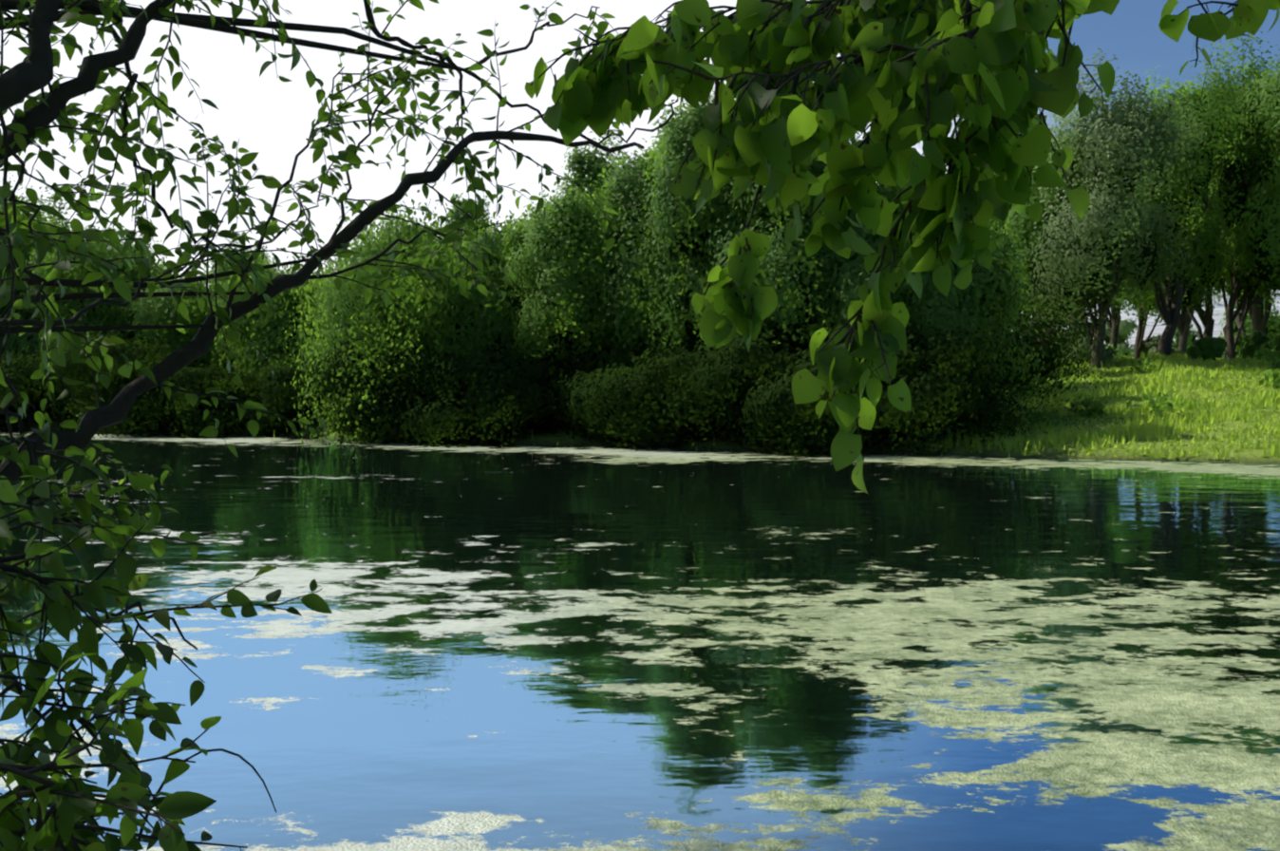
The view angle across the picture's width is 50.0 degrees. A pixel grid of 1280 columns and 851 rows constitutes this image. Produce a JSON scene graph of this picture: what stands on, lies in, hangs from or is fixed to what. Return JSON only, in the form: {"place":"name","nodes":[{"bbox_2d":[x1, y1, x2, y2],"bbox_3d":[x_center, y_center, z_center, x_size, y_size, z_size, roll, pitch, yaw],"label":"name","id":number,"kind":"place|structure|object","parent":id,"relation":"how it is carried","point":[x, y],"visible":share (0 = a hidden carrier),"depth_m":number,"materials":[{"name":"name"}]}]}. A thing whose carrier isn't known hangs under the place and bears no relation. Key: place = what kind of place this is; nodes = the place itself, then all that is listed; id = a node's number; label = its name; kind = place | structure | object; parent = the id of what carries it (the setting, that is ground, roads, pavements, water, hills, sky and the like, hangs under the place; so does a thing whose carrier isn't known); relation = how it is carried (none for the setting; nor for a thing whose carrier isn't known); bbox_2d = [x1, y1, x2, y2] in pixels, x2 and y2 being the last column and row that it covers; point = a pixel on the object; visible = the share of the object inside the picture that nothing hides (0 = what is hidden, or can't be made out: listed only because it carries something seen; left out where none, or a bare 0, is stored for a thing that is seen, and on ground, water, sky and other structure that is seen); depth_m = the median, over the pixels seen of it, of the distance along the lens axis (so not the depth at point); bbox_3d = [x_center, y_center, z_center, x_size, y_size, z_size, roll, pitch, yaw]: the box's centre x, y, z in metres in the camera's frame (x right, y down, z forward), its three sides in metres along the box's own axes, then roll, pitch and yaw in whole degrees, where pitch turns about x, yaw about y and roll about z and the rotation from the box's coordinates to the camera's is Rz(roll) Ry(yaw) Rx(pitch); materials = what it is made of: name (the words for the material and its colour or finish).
{"place":"outdoors","nodes":[
{"label":"outdoors","id":0,"kind":"place"},
{"bbox_2d":[0,345,16,369],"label":"bush","id":1,"kind":"object","parent":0,"point":[3,355],"visible":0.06,"depth_m":41.17,"materials":[{"name":"green plant"}]},
{"bbox_2d":[0,429,1279,850],"bbox_3d":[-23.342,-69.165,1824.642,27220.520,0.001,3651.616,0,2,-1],"label":"pond water","id":2,"kind":"structure","parent":0,"point":[558,648],"depth_m":8.60,"materials":[{"name":"blue liquid"}]},
{"bbox_2d":[0,0,1279,348],"bbox_3d":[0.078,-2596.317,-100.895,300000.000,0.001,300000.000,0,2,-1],"label":"cloud","id":3,"kind":"structure","parent":0,"point":[268,114],"depth_m":13603.96,"materials":[{"name":"white"}]},
{"bbox_2d":[0,338,1279,464],"bbox_3d":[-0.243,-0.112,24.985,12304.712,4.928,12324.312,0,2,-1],"label":"ground","id":4,"kind":"structure","parent":0,"point":[1247,456],"depth_m":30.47,"materials":[{"name":"green plant"}]},
{"bbox_2d":[0,172,54,410],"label":"tree","id":5,"kind":"object","parent":4,"relation":"on","point":[25,251],"visible":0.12,"depth_m":43.38,"materials":[{"name":"green plant"}]},
{"bbox_2d":[0,349,61,430],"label":"bush","id":6,"kind":"object","parent":4,"relation":"on","point":[19,379],"visible":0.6,"depth_m":39.05,"materials":[{"name":"green plant"}]},
{"bbox_2d":[20,187,72,262],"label":"tree","id":7,"kind":"object","parent":4,"relation":"on","point":[61,203],"visible":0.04,"depth_m":49.75,"materials":[{"name":"green plant"}]},
{"bbox_2d":[0,308,123,420],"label":"bush","id":8,"kind":"object","parent":4,"relation":"on","point":[32,342],"visible":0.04,"depth_m":42.00,"materials":[{"name":"green plant"}]},
{"bbox_2d":[2,306,148,415],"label":"bush","id":9,"kind":"object","parent":4,"relation":"on","point":[38,340],"visible":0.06,"depth_m":41.91,"materials":[{"name":"green plant"}]},
{"bbox_2d":[12,334,143,433],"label":"bush","id":10,"kind":"object","parent":4,"relation":"on","point":[71,411],"visible":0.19,"depth_m":38.54,"materials":[{"name":"green plant"}]},
{"bbox_2d":[18,210,187,350],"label":"tree","id":11,"kind":"object","parent":4,"relation":"on","point":[115,315],"visible":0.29,"depth_m":41.17,"materials":[{"name":"green plant"}]},
{"bbox_2d":[34,330,194,437],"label":"bush","id":12,"kind":"object","parent":4,"relation":"on","point":[152,358],"visible":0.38,"depth_m":36.66,"materials":[{"name":"green plant"}]},
{"bbox_2d":[128,329,151,346],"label":"bush","id":13,"kind":"object","parent":4,"relation":"on","point":[132,336],"depth_m":42.20,"materials":[{"name":"green plant"}]},
{"bbox_2d":[124,267,240,374],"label":"tree","id":14,"kind":"object","parent":4,"relation":"on","point":[157,310],"visible":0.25,"depth_m":40.30,"materials":[{"name":"green plant"}]},
{"bbox_2d":[142,360,263,437],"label":"bush","id":15,"kind":"object","parent":4,"relation":"on","point":[200,382],"visible":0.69,"depth_m":36.36,"materials":[{"name":"green plant"}]},
{"bbox_2d":[155,316,250,375],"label":"bush","id":16,"kind":"object","parent":4,"relation":"on","point":[193,365],"visible":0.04,"depth_m":40.45,"materials":[{"name":"green plant"}]},
{"bbox_2d":[204,239,274,303],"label":"tree","id":17,"kind":"object","parent":4,"relation":"on","point":[219,269],"visible":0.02,"depth_m":50.69,"materials":[{"name":"green plant"}]},
{"bbox_2d":[177,368,307,432],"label":"bush","id":18,"kind":"object","parent":4,"relation":"on","point":[251,382],"visible":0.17,"depth_m":37.12,"materials":[{"name":"green plant"}]},
{"bbox_2d":[206,241,347,420],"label":"tree","id":19,"kind":"object","parent":4,"relation":"on","point":[268,336],"visible":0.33,"depth_m":38.55,"materials":[{"name":"green plant"}]},
{"bbox_2d":[244,358,327,436],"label":"bush","id":20,"kind":"object","parent":4,"relation":"on","point":[276,393],"visible":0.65,"depth_m":36.37,"materials":[{"name":"green plant"}]},
{"bbox_2d":[0,0,677,850],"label":"tree","id":21,"kind":"object","parent":4,"relation":"on","point":[74,803],"visible":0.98,"depth_m":3.48,"materials":[{"name":"green plant"}]},
{"bbox_2d":[322,341,434,443],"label":"bush","id":22,"kind":"object","parent":4,"relation":"on","point":[369,393],"visible":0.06,"depth_m":33.27,"materials":[{"name":"green plant"}]},
{"bbox_2d":[279,189,508,444],"bbox_3d":[-6.160,-2.292,34.490,5.887,7.350,5.257,0,2,-1],"label":"tree","id":23,"kind":"object","parent":4,"relation":"on","point":[403,323],"visible":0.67,"depth_m":33.22,"materials":[{"name":"green plant"}]},
{"bbox_2d":[300,338,489,445],"bbox_3d":[-5.843,-0.466,34.186,4.731,3.372,4.527,0,2,-1],"label":"bush","id":24,"kind":"object","parent":4,"relation":"on","point":[384,414],"visible":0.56,"depth_m":32.76,"materials":[{"name":"green plant"}]},
{"bbox_2d":[438,192,491,269],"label":"tree","id":25,"kind":"object","parent":4,"relation":"on","point":[461,216],"depth_m":43.70,"materials":[{"name":"green plant"}]},
{"bbox_2d":[394,344,566,448],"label":"bush","id":26,"kind":"object","parent":4,"relation":"on","point":[459,418],"visible":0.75,"depth_m":32.07,"materials":[{"name":"green plant"}]},
{"bbox_2d":[437,209,535,384],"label":"tree","id":27,"kind":"object","parent":4,"relation":"on","point":[493,291],"visible":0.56,"depth_m":34.39,"materials":[{"name":"green plant"}]},
{"bbox_2d":[455,347,582,444],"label":"bush","id":28,"kind":"object","parent":4,"relation":"on","point":[534,373],"visible":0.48,"depth_m":32.76,"materials":[{"name":"green plant"}]},
{"bbox_2d":[497,179,639,429],"bbox_3d":[-1.662,-2.878,34.273,3.779,6.651,3.633,-1,3,-31],"label":"tree","id":29,"kind":"object","parent":4,"relation":"on","point":[559,270],"visible":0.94,"depth_m":33.21,"materials":[{"name":"green plant"}]},
{"bbox_2d":[499,295,647,430],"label":"bush","id":30,"kind":"object","parent":4,"relation":"on","point":[592,340],"visible":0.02,"depth_m":34.50,"materials":[{"name":"green plant"}]},
{"bbox_2d":[547,365,631,447],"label":"bush","id":31,"kind":"object","parent":4,"relation":"on","point":[574,395],"visible":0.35,"depth_m":31.73,"materials":[{"name":"green plant"}]},
{"bbox_2d":[546,126,650,303],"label":"tree","id":32,"kind":"object","parent":4,"relation":"on","point":[589,163],"visible":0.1,"depth_m":41.59,"materials":[{"name":"green plant"}]},
{"bbox_2d":[539,301,713,426],"bbox_3d":[-0.487,-1.909,37.472,6.794,3.876,8.257,-1,3,-31],"label":"bush","id":33,"kind":"object","parent":4,"relation":"on","point":[603,353],"visible":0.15,"depth_m":34.75,"materials":[{"name":"green plant"}]},
{"bbox_2d":[583,362,694,450],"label":"bush","id":34,"kind":"object","parent":4,"relation":"on","point":[639,432],"visible":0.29,"depth_m":30.49,"materials":[{"name":"green plant"}]},
{"bbox_2d":[589,136,697,370],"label":"tree","id":35,"kind":"object","parent":4,"relation":"on","point":[631,307],"visible":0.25,"depth_m":32.95,"materials":[{"name":"green plant"}]},
{"bbox_2d":[589,301,725,376],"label":"bush","id":36,"kind":"object","parent":4,"relation":"on","point":[611,322],"visible":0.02,"depth_m":35.48,"materials":[{"name":"green plant"}]},
{"bbox_2d":[571,339,751,451],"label":"bush","id":37,"kind":"object","parent":4,"relation":"on","point":[633,390],"visible":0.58,"depth_m":30.08,"materials":[{"name":"green plant"}]},
{"bbox_2d":[632,102,697,169],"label":"tree","id":38,"kind":"object","parent":4,"relation":"on","point":[655,147],"depth_m":42.27,"materials":[{"name":"green plant"}]},
{"bbox_2d":[635,88,771,368],"bbox_3d":[1.404,-3.994,32.620,3.352,8.883,4.429,-1,2,-24],"label":"tree","id":39,"kind":"object","parent":4,"relation":"on","point":[681,271],"visible":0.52,"depth_m":31.63,"materials":[{"name":"green plant"}]},
{"bbox_2d":[684,323,781,359],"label":"bush","id":40,"kind":"object","parent":4,"relation":"on","point":[771,340],"depth_m":33.10,"materials":[{"name":"green plant"}]},
{"bbox_2d":[658,330,831,450],"bbox_3d":[2.620,-0.890,30.863,4.590,2.980,4.655,0,2,-1],"label":"bush","id":41,"kind":"object","parent":4,"relation":"on","point":[728,372],"visible":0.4,"depth_m":29.30,"materials":[{"name":"green plant"}]},
{"bbox_2d":[695,131,872,361],"bbox_3d":[3.105,-3.616,31.166,4.370,8.391,3.859,2,3,39],"label":"tree","id":42,"kind":"object","parent":4,"relation":"on","point":[788,276],"visible":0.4,"depth_m":29.93,"materials":[{"name":"green plant"}]},
{"bbox_2d":[723,347,875,456],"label":"bush","id":43,"kind":"object","parent":4,"relation":"on","point":[782,410],"visible":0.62,"depth_m":28.27,"materials":[{"name":"green plant"}]},
{"bbox_2d":[694,314,937,427],"bbox_3d":[4.222,-1.940,33.745,7.075,4.484,5.998,1,2,23],"label":"bush","id":44,"kind":"object","parent":4,"relation":"on","point":[774,338],"visible":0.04,"depth_m":32.19,"materials":[{"name":"green plant"}]},
{"bbox_2d":[734,316,958,456],"bbox_3d":[4.558,-0.648,30.063,4.984,3.450,4.024,1,3,31],"label":"bush","id":45,"kind":"object","parent":4,"relation":"on","point":[888,412],"visible":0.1,"depth_m":28.15,"materials":[{"name":"green plant"}]},
{"bbox_2d":[785,139,933,380],"bbox_3d":[5.050,-3.127,30.977,3.626,7.266,4.391,2,3,36],"label":"tree","id":46,"kind":"object","parent":4,"relation":"on","point":[852,276],"visible":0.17,"depth_m":29.70,"materials":[{"name":"green plant"}]},
{"bbox_2d":[525,0,1279,493],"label":"tree branch","id":47,"kind":"object","parent":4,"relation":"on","point":[795,93],"visible":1,"depth_m":2.23,"materials":[{"name":"green plant"}]},
{"bbox_2d":[855,320,1031,453],"bbox_3d":[6.154,-0.702,29.434,3.634,3.061,3.737,-2,3,-39],"label":"bush","id":48,"kind":"object","parent":4,"relation":"on","point":[963,399],"visible":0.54,"depth_m":28.47,"materials":[{"name":"green plant"}]},
{"bbox_2d":[860,206,1034,384],"bbox_3d":[6.604,-2.396,31.060,4.253,5.793,3.965,0,2,-1],"label":"tree","id":49,"kind":"object","parent":4,"relation":"on","point":[978,299],"visible":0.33,"depth_m":29.89,"materials":[{"name":"green plant"}]},
{"bbox_2d":[809,260,1098,429],"bbox_3d":[6.875,-2.058,34.014,8.801,4.596,8.746,0,2,-1],"label":"bush","id":50,"kind":"object","parent":4,"relation":"on","point":[1016,371],"visible":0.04,"depth_m":32.02,"materials":[{"name":"green plant"}]},
{"bbox_2d":[971,223,1003,304],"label":"tree","id":51,"kind":"object","parent":4,"relation":"on","point":[998,242],"depth_m":40.60,"materials":[{"name":"green plant"}]},
{"bbox_2d":[986,218,1022,327],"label":"tree","id":52,"kind":"object","parent":4,"relation":"on","point":[1006,243],"depth_m":43.48,"materials":[{"name":"green plant"}]},
{"bbox_2d":[1011,307,1044,332],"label":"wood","id":53,"kind":"object","parent":4,"relation":"on","point":[1028,321],"depth_m":250.80,"materials":[{"name":"green plant"}]},
{"bbox_2d":[991,170,1072,332],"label":"tree","id":54,"kind":"object","parent":4,"relation":"on","point":[997,228],"depth_m":51.80,"materials":[{"name":"green plant"}]},
{"bbox_2d":[938,261,1129,424],"bbox_3d":[8.037,-2.053,34.594,7.297,4.348,7.556,0,2,-1],"label":"bush","id":55,"kind":"object","parent":4,"relation":"on","point":[1056,349],"visible":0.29,"depth_m":32.69,"materials":[{"name":"green plant"}]},
{"bbox_2d":[1030,124,1057,330],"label":"tree","id":56,"kind":"object","parent":4,"relation":"on","point":[1036,308],"depth_m":81.82,"materials":[{"name":"green plant"}]},
{"bbox_2d":[997,123,1101,340],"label":"tree","id":57,"kind":"object","parent":4,"relation":"on","point":[1024,228],"visible":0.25,"depth_m":46.76,"materials":[{"name":"green plant"}]},
{"bbox_2d":[1040,312,1075,337],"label":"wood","id":58,"kind":"object","parent":4,"relation":"on","point":[1065,321],"depth_m":245.29,"materials":[{"name":"green plant"}]},
{"bbox_2d":[1055,317,1117,363],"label":"bush","id":59,"kind":"object","parent":4,"relation":"on","point":[1107,354],"visible":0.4,"depth_m":46.60,"materials":[{"name":"green plant"}]},
{"bbox_2d":[1056,123,1123,321],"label":"tree","id":60,"kind":"object","parent":4,"relation":"on","point":[1074,314],"depth_m":69.85,"materials":[{"name":"green plant"}]},
{"bbox_2d":[1013,47,1213,368],"bbox_3d":[15.649,-6.823,45.529,5.975,10.423,6.279,0,2,-1],"label":"tree","id":61,"kind":"object","parent":4,"relation":"on","point":[1095,260],"visible":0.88,"depth_m":44.29,"materials":[{"name":"green plant"}]},
{"bbox_2d":[1104,318,1137,356],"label":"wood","id":62,"kind":"object","parent":4,"relation":"on","point":[1126,326],"visible":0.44,"depth_m":277.48,"materials":[{"name":"green plant"}]},
{"bbox_2d":[1107,294,1151,356],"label":"tree","id":63,"kind":"object","parent":4,"relation":"on","point":[1113,320],"depth_m":83.39,"materials":[{"name":"brown plant"}]},
{"bbox_2d":[1087,162,1223,358],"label":"tree","id":64,"kind":"object","parent":4,"relation":"on","point":[1147,304],"visible":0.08,"depth_m":53.81,"materials":[{"name":"green plant"}]},
{"bbox_2d":[1110,188,1214,354],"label":"tree","id":65,"kind":"object","parent":4,"relation":"on","point":[1184,324],"depth_m":74.58,"materials":[{"name":"brown plant"}]},
{"bbox_2d":[1141,334,1185,356],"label":"bush","id":66,"kind":"object","parent":4,"relation":"on","point":[1151,345],"visible":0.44,"depth_m":54.37,"materials":[{"name":"green plant"}]},
{"bbox_2d":[1114,39,1255,357],"bbox_3d":[18.745,-7.635,48.476,5.379,11.410,5.525,0,2,-1],"label":"tree","id":67,"kind":"object","parent":4,"relation":"on","point":[1214,114],"visible":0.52,"depth_m":47.44,"materials":[{"name":"green plant"}]},
{"bbox_2d":[1171,321,1199,352],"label":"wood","id":68,"kind":"object","parent":4,"relation":"on","point":[1192,335],"visible":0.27,"depth_m":284.77,"materials":[{"name":"green plant"}]},
{"bbox_2d":[1186,336,1227,361],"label":"bush","id":69,"kind":"object","parent":4,"relation":"on","point":[1208,348],"visible":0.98,"depth_m":46.97,"materials":[{"name":"green plant"}]},
{"bbox_2d":[1167,84,1252,338],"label":"tree","id":70,"kind":"object","parent":4,"relation":"on","point":[1207,321],"visible":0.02,"depth_m":56.51,"materials":[{"name":"brown plant"}]},
{"bbox_2d":[1173,31,1279,359],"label":"tree","id":71,"kind":"object","parent":4,"relation":"on","point":[1250,283],"visible":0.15,"depth_m":49.52,"materials":[{"name":"green plant"}]},
{"bbox_2d":[1212,92,1276,336],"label":"tree","id":72,"kind":"object","parent":4,"relation":"on","point":[1259,318],"depth_m":59.88,"materials":[{"name":"brown plant"}]},
{"bbox_2d":[1209,43,1279,296],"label":"tree","id":73,"kind":"object","parent":4,"relation":"on","point":[1259,250],"visible":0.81,"depth_m":47.78,"materials":[{"name":"green plant"}]},
{"bbox_2d":[1218,296,1279,355],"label":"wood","id":74,"kind":"object","parent":4,"relation":"on","point":[1272,329],"visible":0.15,"depth_m":217.44,"materials":[{"name":"green plant"}]},
{"bbox_2d":[1223,329,1275,359],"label":"bush","id":75,"kind":"object","parent":4,"relation":"on","point":[1257,338],"visible":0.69,"depth_m":50.78,"materials":[{"name":"green plant"}]},
{"bbox_2d":[1224,282,1278,336],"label":"tree","id":76,"kind":"object","parent":4,"relation":"on","point":[1238,320],"depth_m":84.48,"materials":[{"name":"brown plant"}]},
{"bbox_2d":[1273,330,1279,353],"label":"bush","id":77,"kind":"object","parent":4,"relation":"on","point":[1277,343],"visible":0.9,"depth_m":48.17,"materials":[{"name":"green plant"}]},
{"bbox_2d":[947,0,1279,353],"label":"sky","id":78,"kind":"structure","parent":0,"point":[1132,33],"materials":[{"name":"blue"}]}
]}

